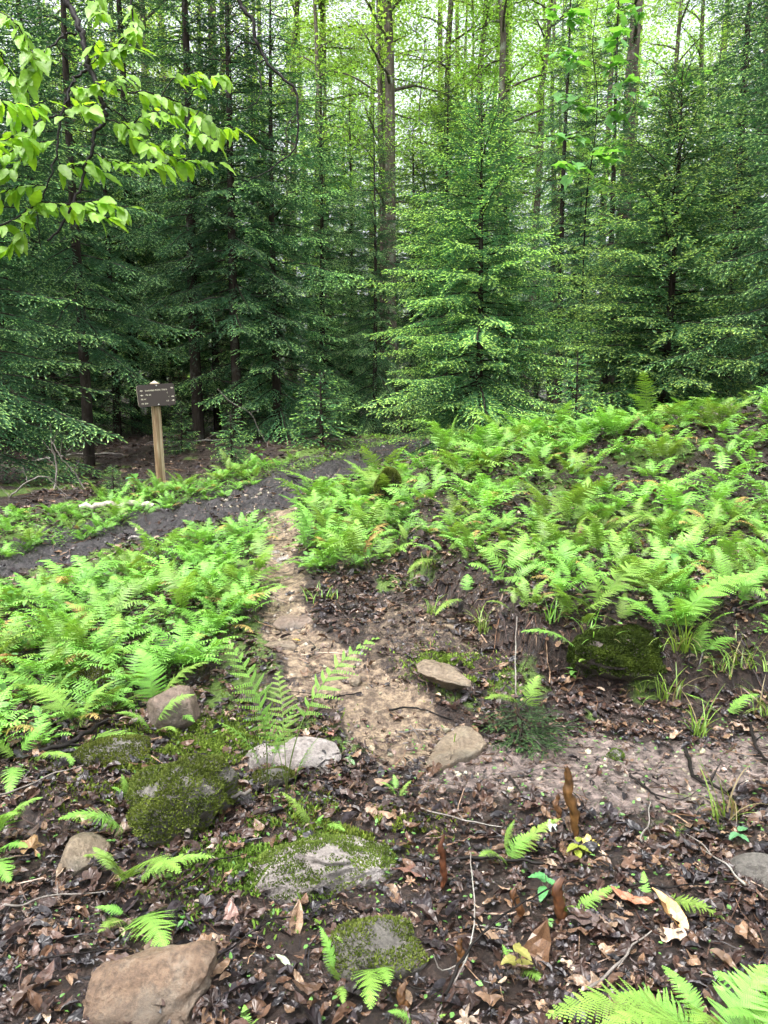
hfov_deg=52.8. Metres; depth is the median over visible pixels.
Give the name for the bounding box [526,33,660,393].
hardwood tree
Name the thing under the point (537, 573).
moss patch
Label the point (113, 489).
spruce seedling
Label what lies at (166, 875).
seedling
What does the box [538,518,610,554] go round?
fern
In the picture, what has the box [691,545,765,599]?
fern
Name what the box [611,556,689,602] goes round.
fern
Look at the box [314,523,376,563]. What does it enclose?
fern
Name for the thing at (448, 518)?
fern
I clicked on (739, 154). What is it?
spruce tree
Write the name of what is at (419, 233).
hardwood tree
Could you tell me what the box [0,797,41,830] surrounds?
fern
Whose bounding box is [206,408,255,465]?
spruce seedling
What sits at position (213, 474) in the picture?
fern
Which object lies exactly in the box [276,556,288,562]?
rock
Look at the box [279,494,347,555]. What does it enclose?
fern
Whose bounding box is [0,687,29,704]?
fern
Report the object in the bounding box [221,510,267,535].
fern
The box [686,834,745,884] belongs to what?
fallen twig
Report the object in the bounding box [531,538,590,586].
fern
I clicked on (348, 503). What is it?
fern
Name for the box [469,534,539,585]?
fern
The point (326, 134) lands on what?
hardwood tree
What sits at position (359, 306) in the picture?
spruce tree
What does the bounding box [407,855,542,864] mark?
fallen branch
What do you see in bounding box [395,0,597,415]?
hardwood tree
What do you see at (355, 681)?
rock
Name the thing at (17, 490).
dead branch
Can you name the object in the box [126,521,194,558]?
fern
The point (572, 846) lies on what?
seedling
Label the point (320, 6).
hardwood tree
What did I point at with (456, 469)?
fern
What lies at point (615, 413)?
fern
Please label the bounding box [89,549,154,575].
fern
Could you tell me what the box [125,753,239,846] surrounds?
rock
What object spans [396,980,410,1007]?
curled leaf
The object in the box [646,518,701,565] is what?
fern
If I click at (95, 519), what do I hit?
fern
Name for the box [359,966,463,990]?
fallen twig
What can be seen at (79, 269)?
spruce tree
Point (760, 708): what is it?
grass tuft
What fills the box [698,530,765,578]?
fern
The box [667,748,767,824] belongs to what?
grass tuft
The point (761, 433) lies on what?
fern
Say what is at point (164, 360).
spruce tree
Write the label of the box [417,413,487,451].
fern
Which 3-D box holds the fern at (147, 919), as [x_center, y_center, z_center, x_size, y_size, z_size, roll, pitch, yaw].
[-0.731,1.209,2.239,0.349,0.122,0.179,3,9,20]
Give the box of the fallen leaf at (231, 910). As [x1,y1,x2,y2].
[223,898,238,924]
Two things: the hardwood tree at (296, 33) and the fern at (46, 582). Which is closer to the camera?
the fern at (46, 582)
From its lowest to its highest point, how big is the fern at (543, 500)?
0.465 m
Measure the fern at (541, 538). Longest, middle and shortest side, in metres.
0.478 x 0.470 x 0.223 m
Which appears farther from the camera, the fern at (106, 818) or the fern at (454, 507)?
the fern at (454, 507)
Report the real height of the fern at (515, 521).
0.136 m
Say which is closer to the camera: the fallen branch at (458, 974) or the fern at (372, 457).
the fallen branch at (458, 974)
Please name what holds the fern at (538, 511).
on the ground
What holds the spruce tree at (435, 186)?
on the ground
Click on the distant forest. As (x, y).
(438, 78)
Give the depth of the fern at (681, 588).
4.42 m
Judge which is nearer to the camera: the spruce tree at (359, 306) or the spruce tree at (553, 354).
the spruce tree at (553, 354)
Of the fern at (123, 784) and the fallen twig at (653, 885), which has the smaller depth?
the fallen twig at (653, 885)
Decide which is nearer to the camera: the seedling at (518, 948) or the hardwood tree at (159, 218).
the seedling at (518, 948)
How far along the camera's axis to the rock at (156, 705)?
3.51 m
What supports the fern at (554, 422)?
on the ground
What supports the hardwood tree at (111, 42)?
on the ground
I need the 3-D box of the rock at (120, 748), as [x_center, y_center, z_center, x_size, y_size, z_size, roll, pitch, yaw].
[-1.142,1.013,3.240,0.332,0.130,0.267,0,8,0]
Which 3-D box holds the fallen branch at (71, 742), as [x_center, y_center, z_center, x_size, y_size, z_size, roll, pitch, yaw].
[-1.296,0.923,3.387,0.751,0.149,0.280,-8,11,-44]
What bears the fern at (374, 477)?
on the ground
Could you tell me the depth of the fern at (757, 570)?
4.32 m
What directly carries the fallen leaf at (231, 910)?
on the ground
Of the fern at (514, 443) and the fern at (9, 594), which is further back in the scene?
the fern at (514, 443)
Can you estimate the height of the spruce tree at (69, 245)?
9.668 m
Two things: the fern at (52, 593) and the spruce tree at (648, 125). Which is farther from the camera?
the spruce tree at (648, 125)
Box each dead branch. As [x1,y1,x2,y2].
[0,471,68,497]
[21,446,124,463]
[42,424,57,488]
[51,438,84,487]
[126,433,221,447]
[217,389,267,446]
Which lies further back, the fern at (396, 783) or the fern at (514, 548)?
the fern at (514, 548)
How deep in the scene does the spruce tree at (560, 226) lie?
13.76 m
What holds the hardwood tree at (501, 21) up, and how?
on the ground
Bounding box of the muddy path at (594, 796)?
[351,733,767,814]
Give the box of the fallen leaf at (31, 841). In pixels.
[18,834,43,855]
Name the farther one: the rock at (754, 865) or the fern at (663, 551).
the fern at (663, 551)
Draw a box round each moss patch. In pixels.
[12,666,385,815]
[17,725,321,860]
[83,774,419,976]
[242,783,495,871]
[380,630,537,703]
[442,540,666,620]
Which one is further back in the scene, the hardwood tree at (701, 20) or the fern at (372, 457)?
the hardwood tree at (701, 20)
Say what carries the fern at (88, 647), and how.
on the ground
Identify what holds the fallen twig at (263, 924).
on the ground
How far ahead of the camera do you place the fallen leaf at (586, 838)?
2.71 m
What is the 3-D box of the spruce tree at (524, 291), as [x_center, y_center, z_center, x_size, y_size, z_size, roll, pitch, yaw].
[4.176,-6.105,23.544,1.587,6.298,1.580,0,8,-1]
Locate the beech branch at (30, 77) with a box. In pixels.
[0,0,255,260]
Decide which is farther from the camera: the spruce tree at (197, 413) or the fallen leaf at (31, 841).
the spruce tree at (197, 413)
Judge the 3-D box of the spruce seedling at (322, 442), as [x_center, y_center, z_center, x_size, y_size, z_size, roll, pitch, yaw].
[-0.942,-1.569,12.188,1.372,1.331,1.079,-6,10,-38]
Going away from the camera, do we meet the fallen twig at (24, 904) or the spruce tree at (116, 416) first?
the fallen twig at (24, 904)
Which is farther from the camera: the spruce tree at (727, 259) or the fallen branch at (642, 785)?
the spruce tree at (727, 259)
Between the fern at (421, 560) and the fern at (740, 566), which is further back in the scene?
the fern at (421, 560)
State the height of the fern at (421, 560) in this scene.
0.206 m
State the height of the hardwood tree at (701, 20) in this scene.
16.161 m
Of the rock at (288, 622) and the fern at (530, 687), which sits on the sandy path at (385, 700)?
the rock at (288, 622)
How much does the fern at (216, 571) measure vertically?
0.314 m
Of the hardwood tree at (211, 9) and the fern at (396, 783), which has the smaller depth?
the fern at (396, 783)
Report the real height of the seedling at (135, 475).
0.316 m
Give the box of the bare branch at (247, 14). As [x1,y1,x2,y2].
[178,0,307,181]
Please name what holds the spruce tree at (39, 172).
on the ground
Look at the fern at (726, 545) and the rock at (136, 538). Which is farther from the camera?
the rock at (136, 538)
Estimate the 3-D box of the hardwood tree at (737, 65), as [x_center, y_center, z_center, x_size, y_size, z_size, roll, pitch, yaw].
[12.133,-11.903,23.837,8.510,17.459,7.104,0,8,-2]
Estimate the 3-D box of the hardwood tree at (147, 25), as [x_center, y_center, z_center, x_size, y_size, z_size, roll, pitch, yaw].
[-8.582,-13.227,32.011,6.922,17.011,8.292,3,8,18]
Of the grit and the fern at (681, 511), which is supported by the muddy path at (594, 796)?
the grit
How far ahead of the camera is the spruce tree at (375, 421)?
14.91 m
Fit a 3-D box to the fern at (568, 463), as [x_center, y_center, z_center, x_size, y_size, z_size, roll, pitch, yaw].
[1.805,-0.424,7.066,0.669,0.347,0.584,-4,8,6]
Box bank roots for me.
[381,518,767,712]
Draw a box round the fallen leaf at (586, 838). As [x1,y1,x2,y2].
[582,834,598,845]
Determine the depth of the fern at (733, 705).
3.83 m
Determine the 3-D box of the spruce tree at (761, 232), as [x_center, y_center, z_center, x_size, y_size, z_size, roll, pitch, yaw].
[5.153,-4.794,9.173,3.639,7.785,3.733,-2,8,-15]
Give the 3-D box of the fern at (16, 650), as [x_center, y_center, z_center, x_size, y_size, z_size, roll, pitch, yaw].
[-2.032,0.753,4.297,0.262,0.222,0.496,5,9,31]
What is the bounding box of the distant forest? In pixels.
[0,0,761,396]
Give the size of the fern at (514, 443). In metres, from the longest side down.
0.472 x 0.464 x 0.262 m
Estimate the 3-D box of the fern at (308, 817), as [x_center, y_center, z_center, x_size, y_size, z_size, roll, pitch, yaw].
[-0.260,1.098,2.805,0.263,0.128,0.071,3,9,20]
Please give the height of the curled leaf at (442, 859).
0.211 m
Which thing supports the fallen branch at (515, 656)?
on the fallen leaves at (258, 986)
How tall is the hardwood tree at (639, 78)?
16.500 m
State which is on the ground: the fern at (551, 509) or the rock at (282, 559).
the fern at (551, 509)
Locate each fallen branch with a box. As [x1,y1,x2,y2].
[0,703,146,756]
[286,475,315,481]
[324,692,360,699]
[389,706,453,720]
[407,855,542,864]
[433,852,507,1014]
[443,885,552,996]
[508,775,522,794]
[515,617,517,694]
[629,774,701,808]
[684,748,747,807]
[749,724,767,761]
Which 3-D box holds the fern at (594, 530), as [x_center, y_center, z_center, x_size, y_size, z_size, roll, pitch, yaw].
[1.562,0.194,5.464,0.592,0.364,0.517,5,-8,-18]
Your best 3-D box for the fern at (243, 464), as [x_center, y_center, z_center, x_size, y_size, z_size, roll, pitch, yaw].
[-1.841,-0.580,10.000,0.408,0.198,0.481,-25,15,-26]
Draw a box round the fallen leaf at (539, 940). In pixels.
[521,920,550,969]
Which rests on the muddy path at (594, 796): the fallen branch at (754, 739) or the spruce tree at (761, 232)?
the fallen branch at (754, 739)
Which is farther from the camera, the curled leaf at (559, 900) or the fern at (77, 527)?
the fern at (77, 527)
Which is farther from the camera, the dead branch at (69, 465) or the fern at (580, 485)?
the dead branch at (69, 465)
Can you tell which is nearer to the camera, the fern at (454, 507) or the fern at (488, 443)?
the fern at (454, 507)
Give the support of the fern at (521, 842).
on the ground
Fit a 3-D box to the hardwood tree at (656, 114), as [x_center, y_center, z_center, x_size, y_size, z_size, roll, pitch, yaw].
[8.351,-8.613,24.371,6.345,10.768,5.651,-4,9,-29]
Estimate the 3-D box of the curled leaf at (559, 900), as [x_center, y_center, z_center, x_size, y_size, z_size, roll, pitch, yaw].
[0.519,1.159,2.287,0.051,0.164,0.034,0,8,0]
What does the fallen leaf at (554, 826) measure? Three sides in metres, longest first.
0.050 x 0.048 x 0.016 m
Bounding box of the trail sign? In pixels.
[136,381,175,483]
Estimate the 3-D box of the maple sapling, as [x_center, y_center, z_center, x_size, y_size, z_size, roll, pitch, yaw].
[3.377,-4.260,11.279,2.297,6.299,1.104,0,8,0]
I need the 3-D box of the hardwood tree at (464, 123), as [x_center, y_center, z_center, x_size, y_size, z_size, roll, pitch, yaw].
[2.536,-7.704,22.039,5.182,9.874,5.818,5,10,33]
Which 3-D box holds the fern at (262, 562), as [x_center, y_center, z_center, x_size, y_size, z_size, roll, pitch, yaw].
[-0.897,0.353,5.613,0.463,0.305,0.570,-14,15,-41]
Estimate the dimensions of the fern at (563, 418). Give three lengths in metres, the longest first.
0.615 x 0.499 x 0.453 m
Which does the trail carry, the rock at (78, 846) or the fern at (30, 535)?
the fern at (30, 535)
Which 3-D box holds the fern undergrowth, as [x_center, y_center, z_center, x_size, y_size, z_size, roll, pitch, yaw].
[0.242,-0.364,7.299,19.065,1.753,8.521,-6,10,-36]
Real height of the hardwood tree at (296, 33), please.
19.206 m
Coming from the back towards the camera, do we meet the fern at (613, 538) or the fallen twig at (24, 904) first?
the fern at (613, 538)
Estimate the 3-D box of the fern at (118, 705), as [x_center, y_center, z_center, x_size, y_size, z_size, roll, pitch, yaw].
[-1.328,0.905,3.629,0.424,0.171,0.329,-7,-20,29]
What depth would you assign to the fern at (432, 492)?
6.25 m
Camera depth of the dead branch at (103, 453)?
12.15 m
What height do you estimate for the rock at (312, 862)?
0.217 m
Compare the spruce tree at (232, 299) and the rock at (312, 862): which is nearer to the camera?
the rock at (312, 862)
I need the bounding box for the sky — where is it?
[0,0,767,389]
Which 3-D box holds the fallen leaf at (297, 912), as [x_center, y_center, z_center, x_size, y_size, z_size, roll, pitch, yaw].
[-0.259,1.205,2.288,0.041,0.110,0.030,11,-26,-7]
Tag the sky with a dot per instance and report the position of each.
(343, 5)
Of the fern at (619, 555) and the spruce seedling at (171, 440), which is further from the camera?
the spruce seedling at (171, 440)
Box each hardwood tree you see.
[0,0,120,411]
[1,27,107,154]
[10,0,238,416]
[15,0,150,240]
[30,0,127,246]
[53,51,224,357]
[55,2,157,398]
[83,0,346,410]
[90,83,207,408]
[101,3,207,317]
[110,0,245,398]
[110,0,280,413]
[133,183,208,398]
[167,0,424,411]
[176,0,306,281]
[222,0,345,387]
[222,0,371,396]
[250,0,418,367]
[259,81,370,378]
[261,0,382,415]
[273,0,473,388]
[275,0,494,433]
[282,24,398,395]
[304,0,453,433]
[311,0,437,235]
[339,0,518,397]
[363,0,537,391]
[367,200,428,349]
[371,168,453,377]
[378,0,536,296]
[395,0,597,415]
[395,41,541,384]
[396,0,617,384]
[403,0,544,392]
[411,0,595,387]
[451,0,645,407]
[452,92,569,362]
[455,0,607,404]
[460,0,600,393]
[465,0,673,394]
[483,201,540,361]
[508,0,658,400]
[510,0,684,405]
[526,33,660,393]
[527,0,655,382]
[569,21,672,318]
[587,49,718,339]
[613,0,734,383]
[615,0,765,365]
[635,0,767,383]
[638,92,729,372]
[649,10,763,324]
[696,2,767,256]
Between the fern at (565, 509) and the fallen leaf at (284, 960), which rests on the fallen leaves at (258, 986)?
the fallen leaf at (284, 960)
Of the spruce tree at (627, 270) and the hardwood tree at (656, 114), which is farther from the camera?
the hardwood tree at (656, 114)
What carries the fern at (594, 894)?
on the ground
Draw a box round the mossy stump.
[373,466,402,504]
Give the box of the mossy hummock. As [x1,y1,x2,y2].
[566,623,666,681]
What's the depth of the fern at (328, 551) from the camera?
5.46 m
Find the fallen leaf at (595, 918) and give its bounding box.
[567,910,617,927]
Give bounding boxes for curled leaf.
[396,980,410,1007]
[437,833,447,893]
[454,938,464,967]
[509,886,524,921]
[551,876,567,923]
[552,794,561,819]
[563,765,579,836]
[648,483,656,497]
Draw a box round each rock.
[59,832,110,875]
[69,733,152,769]
[80,940,219,1023]
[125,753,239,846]
[128,535,141,539]
[146,685,200,731]
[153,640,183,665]
[244,740,279,770]
[244,832,398,903]
[250,765,295,787]
[264,640,296,650]
[273,615,312,631]
[273,736,341,775]
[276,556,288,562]
[321,914,429,982]
[349,676,362,686]
[416,659,471,692]
[426,725,487,771]
[606,747,625,760]
[730,852,767,891]
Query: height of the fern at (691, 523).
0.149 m
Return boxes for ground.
[0,390,767,1023]
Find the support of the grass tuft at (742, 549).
on the ground
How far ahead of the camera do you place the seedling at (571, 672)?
4.11 m
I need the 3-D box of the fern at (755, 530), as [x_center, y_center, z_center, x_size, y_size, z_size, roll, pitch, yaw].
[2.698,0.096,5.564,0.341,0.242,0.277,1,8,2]
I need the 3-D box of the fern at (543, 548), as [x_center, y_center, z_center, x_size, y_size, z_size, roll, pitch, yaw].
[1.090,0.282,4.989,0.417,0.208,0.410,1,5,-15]
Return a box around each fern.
[0,580,45,610]
[0,605,30,644]
[0,610,104,653]
[0,619,44,674]
[0,619,91,690]
[0,625,44,654]
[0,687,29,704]
[0,722,74,795]
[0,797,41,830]
[0,840,27,882]
[3,655,91,710]
[8,524,54,549]
[10,580,77,614]
[14,574,75,608]
[17,605,84,631]
[26,566,57,589]
[26,681,127,768]
[36,559,123,594]
[40,502,68,517]
[41,510,72,528]
[56,613,135,664]
[59,807,133,837]
[60,518,88,531]
[64,580,109,608]
[65,578,152,630]
[66,661,139,699]
[69,529,95,539]
[73,639,183,694]
[75,685,144,722]
[82,476,108,499]
[83,847,214,889]
[85,568,158,581]
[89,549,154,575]
[90,513,115,528]
[95,904,175,946]
[98,496,134,522]
[99,575,165,613]
[108,541,169,571]
[110,648,204,721]
[112,774,128,796]
[117,693,192,735]
[125,474,151,485]
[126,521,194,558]
[126,619,226,672]
[128,623,165,643]
[130,565,226,623]
[131,557,176,590]
[147,470,182,496]
[155,491,179,504]
[157,605,232,637]
[161,548,243,572]
[163,470,200,492]
[170,530,247,544]
[172,539,224,556]
[186,569,288,612]
[191,556,230,585]
[203,472,228,481]
[211,449,242,477]
[211,563,292,588]
[218,638,296,801]
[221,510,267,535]
[222,522,262,544]
[224,532,298,577]
[227,483,244,489]
[230,455,257,469]
[232,467,260,483]
[236,537,260,556]
[240,453,269,468]
[241,1005,257,1023]
[252,637,377,803]
[272,478,339,507]
[279,470,346,491]
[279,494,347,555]
[280,792,344,830]
[282,489,339,530]
[284,451,299,459]
[299,495,345,511]
[308,505,377,542]
[309,537,365,573]
[314,519,392,572]
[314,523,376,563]
[319,927,346,1002]
[327,484,358,498]
[328,479,373,497]
[331,497,368,514]
[332,474,361,489]
[335,936,393,1008]
[341,496,413,541]
[343,459,382,480]
[343,461,402,492]
[343,493,370,512]
[348,444,409,478]
[354,463,412,490]
[357,498,403,522]
[361,459,408,475]
[369,535,418,562]
[370,503,415,526]
[381,523,419,548]
[381,774,410,795]
[386,514,407,534]
[387,470,445,508]
[388,1008,445,1023]
[402,463,455,487]
[407,539,461,572]
[411,419,463,462]
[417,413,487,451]
[424,448,506,484]
[432,508,487,529]
[433,487,482,520]
[436,574,474,614]
[439,523,475,542]
[447,416,478,438]
[451,520,509,565]
[452,421,510,458]
[455,429,494,449]
[459,439,524,475]
[463,525,493,551]
[466,407,557,446]
[469,512,530,534]
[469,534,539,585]
[479,818,560,866]
[486,675,542,710]
[487,590,535,612]
[493,431,533,458]
[497,531,536,552]
[499,577,553,612]
[501,513,527,525]
[501,542,533,569]
[502,944,543,983]
[511,515,573,552]
[516,451,588,486]
[516,477,616,524]
[518,441,560,465]
[520,538,588,572]
[521,627,584,660]
[522,396,582,425]
[526,498,568,521]
[527,502,566,538]
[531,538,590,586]
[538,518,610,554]
[542,400,583,435]
[542,557,609,592]
[545,558,662,614]
[545,963,767,1023]
[546,515,602,544]
[547,445,615,483]
[548,499,595,532]
[548,580,621,629]
[552,476,608,519]
[565,885,617,913]
[571,511,641,561]
[573,503,639,536]
[575,406,647,442]
[582,498,629,529]
[589,529,654,571]
[596,402,652,428]
[599,593,646,621]
[603,497,657,532]
[605,530,636,546]
[607,555,656,589]
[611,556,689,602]
[618,371,687,433]
[618,572,757,644]
[621,432,691,469]
[621,530,664,556]
[628,538,682,578]
[630,529,670,545]
[630,562,702,597]
[635,506,686,535]
[639,870,724,919]
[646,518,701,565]
[654,505,685,523]
[655,469,703,491]
[659,536,687,555]
[664,584,732,634]
[666,515,712,533]
[677,620,735,658]
[679,501,738,538]
[681,497,711,516]
[685,694,757,719]
[687,397,756,432]
[689,394,726,409]
[689,395,757,419]
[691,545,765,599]
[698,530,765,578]
[700,535,725,556]
[709,496,753,528]
[709,565,767,609]
[712,537,756,549]
[712,970,767,1023]
[727,544,767,589]
[732,510,767,540]
[737,548,767,566]
[738,390,766,408]
[740,501,765,520]
[744,429,767,441]
[753,390,767,415]
[756,530,767,539]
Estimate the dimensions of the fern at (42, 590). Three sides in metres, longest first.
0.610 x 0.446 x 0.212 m
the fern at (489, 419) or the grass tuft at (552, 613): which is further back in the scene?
the fern at (489, 419)
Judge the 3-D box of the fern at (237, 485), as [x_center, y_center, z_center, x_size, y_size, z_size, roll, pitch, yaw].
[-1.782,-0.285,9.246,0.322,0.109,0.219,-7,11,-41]
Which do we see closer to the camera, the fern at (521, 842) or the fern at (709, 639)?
the fern at (521, 842)
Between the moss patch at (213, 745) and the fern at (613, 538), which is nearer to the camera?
the moss patch at (213, 745)
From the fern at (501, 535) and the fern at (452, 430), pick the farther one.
the fern at (452, 430)
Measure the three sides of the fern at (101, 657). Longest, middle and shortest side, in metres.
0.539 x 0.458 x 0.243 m
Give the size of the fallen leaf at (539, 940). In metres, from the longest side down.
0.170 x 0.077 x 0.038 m
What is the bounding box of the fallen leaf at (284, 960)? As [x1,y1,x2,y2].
[275,954,289,964]
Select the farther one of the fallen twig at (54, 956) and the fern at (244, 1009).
the fallen twig at (54, 956)
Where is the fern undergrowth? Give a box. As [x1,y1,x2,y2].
[0,386,767,755]
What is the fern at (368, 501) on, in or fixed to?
on the ground
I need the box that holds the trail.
[0,439,436,576]
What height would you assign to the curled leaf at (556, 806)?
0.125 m
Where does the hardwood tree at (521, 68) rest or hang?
on the ground
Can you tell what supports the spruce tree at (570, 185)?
on the ground
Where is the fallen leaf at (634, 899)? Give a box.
[611,886,653,904]
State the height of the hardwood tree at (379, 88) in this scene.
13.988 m
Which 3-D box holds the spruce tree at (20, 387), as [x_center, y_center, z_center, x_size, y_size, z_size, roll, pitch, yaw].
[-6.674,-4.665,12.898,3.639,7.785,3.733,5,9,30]
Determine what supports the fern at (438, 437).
on the ground
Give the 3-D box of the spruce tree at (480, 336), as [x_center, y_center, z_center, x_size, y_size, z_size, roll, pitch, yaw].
[1.458,-2.960,10.525,3.715,5.275,3.749,0,8,-1]
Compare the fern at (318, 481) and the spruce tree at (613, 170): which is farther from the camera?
the spruce tree at (613, 170)
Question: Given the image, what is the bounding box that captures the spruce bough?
[472,694,585,758]
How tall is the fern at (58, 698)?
0.248 m
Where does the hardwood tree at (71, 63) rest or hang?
on the ground
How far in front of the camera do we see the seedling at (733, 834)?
2.69 m
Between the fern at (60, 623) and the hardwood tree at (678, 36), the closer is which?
the fern at (60, 623)
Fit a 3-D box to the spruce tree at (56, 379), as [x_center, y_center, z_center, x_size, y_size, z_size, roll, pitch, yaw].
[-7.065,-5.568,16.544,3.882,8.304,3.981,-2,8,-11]
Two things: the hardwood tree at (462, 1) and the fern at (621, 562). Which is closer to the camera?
the fern at (621, 562)
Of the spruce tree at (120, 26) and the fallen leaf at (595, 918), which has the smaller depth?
the fallen leaf at (595, 918)
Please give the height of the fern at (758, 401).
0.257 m
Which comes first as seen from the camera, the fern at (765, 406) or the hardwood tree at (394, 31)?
the fern at (765, 406)
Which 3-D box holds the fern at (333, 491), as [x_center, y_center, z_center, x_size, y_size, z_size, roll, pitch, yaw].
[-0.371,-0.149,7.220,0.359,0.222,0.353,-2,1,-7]
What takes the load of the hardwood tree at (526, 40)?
on the ground
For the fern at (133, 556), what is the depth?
5.87 m
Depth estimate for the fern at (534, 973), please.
2.08 m
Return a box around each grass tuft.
[299,582,337,603]
[415,595,442,614]
[417,553,436,569]
[460,602,501,633]
[525,593,577,623]
[526,541,542,562]
[559,605,603,632]
[620,678,657,694]
[634,665,703,703]
[651,603,728,655]
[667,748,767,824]
[674,684,724,737]
[692,639,755,679]
[718,619,767,671]
[732,675,767,716]
[733,541,755,560]
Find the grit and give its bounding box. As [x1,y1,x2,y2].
[113,474,767,811]
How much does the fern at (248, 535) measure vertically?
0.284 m
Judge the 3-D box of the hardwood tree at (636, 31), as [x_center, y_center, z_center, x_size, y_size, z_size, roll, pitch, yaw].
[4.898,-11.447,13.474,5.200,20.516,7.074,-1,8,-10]
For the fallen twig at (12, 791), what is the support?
on the fallen leaves at (258, 986)
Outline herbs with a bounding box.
[0,386,767,1020]
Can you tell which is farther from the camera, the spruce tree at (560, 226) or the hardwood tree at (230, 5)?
the hardwood tree at (230, 5)
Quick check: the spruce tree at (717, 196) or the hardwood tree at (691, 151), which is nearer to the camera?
the spruce tree at (717, 196)
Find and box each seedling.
[100,465,130,501]
[123,473,145,498]
[158,862,171,889]
[162,403,200,455]
[177,915,190,930]
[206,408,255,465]
[282,370,365,449]
[345,754,354,765]
[500,943,533,981]
[528,871,554,902]
[542,350,605,436]
[565,667,576,677]
[566,837,590,857]
[648,590,672,605]
[664,545,687,568]
[729,826,748,841]
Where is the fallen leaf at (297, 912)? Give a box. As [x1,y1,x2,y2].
[289,899,302,934]
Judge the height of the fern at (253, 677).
0.634 m
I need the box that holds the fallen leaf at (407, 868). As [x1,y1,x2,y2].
[394,864,430,880]
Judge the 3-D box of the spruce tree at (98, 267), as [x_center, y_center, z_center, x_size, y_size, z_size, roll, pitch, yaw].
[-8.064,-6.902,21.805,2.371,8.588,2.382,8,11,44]
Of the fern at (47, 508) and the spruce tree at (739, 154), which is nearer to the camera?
the fern at (47, 508)
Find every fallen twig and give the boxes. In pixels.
[0,765,83,795]
[4,883,107,906]
[40,949,132,959]
[168,852,244,892]
[217,912,266,958]
[257,892,353,930]
[317,795,337,816]
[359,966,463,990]
[421,808,501,826]
[489,836,551,851]
[573,792,603,828]
[587,930,651,989]
[629,881,739,888]
[640,802,650,842]
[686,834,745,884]
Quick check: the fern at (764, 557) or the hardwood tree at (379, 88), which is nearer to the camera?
the fern at (764, 557)
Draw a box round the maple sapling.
[543,0,712,413]
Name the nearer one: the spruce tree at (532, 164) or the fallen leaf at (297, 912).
the fallen leaf at (297, 912)
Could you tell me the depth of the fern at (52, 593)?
5.06 m
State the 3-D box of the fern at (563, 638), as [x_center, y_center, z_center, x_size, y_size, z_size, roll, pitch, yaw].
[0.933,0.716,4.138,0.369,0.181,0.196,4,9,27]
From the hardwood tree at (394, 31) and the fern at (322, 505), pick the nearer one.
the fern at (322, 505)
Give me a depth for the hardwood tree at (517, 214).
24.43 m
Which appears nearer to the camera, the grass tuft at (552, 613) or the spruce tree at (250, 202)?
the grass tuft at (552, 613)
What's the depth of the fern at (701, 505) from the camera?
6.16 m
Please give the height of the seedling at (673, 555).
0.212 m
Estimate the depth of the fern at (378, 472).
7.37 m
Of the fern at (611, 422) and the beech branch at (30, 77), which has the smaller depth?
the beech branch at (30, 77)
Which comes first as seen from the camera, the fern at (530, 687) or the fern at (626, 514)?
the fern at (530, 687)
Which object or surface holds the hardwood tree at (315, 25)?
on the ground
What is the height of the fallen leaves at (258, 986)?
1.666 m
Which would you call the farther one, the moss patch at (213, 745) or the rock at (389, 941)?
the moss patch at (213, 745)
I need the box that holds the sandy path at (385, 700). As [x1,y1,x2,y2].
[257,508,450,766]
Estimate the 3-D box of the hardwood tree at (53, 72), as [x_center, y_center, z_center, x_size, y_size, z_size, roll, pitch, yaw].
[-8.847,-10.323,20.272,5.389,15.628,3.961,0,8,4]
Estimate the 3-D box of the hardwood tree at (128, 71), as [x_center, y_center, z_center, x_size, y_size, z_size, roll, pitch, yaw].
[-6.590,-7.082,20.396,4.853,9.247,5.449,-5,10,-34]
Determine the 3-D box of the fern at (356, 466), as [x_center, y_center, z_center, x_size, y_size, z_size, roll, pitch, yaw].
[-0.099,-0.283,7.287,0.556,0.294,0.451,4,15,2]
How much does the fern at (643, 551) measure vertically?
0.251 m
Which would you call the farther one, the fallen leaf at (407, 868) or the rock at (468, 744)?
the rock at (468, 744)
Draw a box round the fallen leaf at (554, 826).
[547,819,556,831]
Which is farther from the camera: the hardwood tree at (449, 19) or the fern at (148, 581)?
the hardwood tree at (449, 19)
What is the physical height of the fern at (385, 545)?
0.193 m
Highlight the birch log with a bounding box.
[78,500,153,509]
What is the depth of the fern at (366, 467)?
7.77 m
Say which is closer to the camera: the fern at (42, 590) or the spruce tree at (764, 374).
the fern at (42, 590)
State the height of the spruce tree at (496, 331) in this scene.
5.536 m
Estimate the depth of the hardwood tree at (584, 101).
33.29 m
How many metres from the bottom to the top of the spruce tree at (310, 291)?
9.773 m
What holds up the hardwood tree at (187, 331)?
on the ground
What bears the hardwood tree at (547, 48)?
on the ground
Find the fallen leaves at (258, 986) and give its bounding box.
[0,402,767,1023]
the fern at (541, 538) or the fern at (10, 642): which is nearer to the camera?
the fern at (10, 642)
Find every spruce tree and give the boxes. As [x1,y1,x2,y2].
[0,0,126,442]
[0,0,204,470]
[0,1,127,487]
[0,3,118,456]
[0,18,147,420]
[0,49,149,432]
[0,102,79,437]
[15,53,191,438]
[42,0,206,434]
[65,119,121,409]
[91,75,242,433]
[99,0,279,439]
[120,38,291,434]
[135,69,207,396]
[138,0,318,441]
[167,65,349,434]
[168,0,375,444]
[226,138,315,406]
[260,58,397,436]
[282,88,424,420]
[293,150,347,375]
[309,247,369,397]
[322,105,431,436]
[330,205,377,408]
[341,122,488,426]
[355,75,631,461]
[364,74,521,429]
[378,177,457,411]
[423,101,588,428]
[442,174,494,395]
[473,224,519,388]
[508,0,623,423]
[508,204,543,400]
[517,45,767,426]
[521,226,555,397]
[528,186,600,406]
[534,0,694,410]
[540,129,603,401]
[563,64,727,413]
[588,156,696,407]
[598,133,650,410]
[636,0,767,404]
[641,0,767,407]
[645,0,767,395]
[666,23,767,402]
[674,56,735,390]
[679,163,767,391]

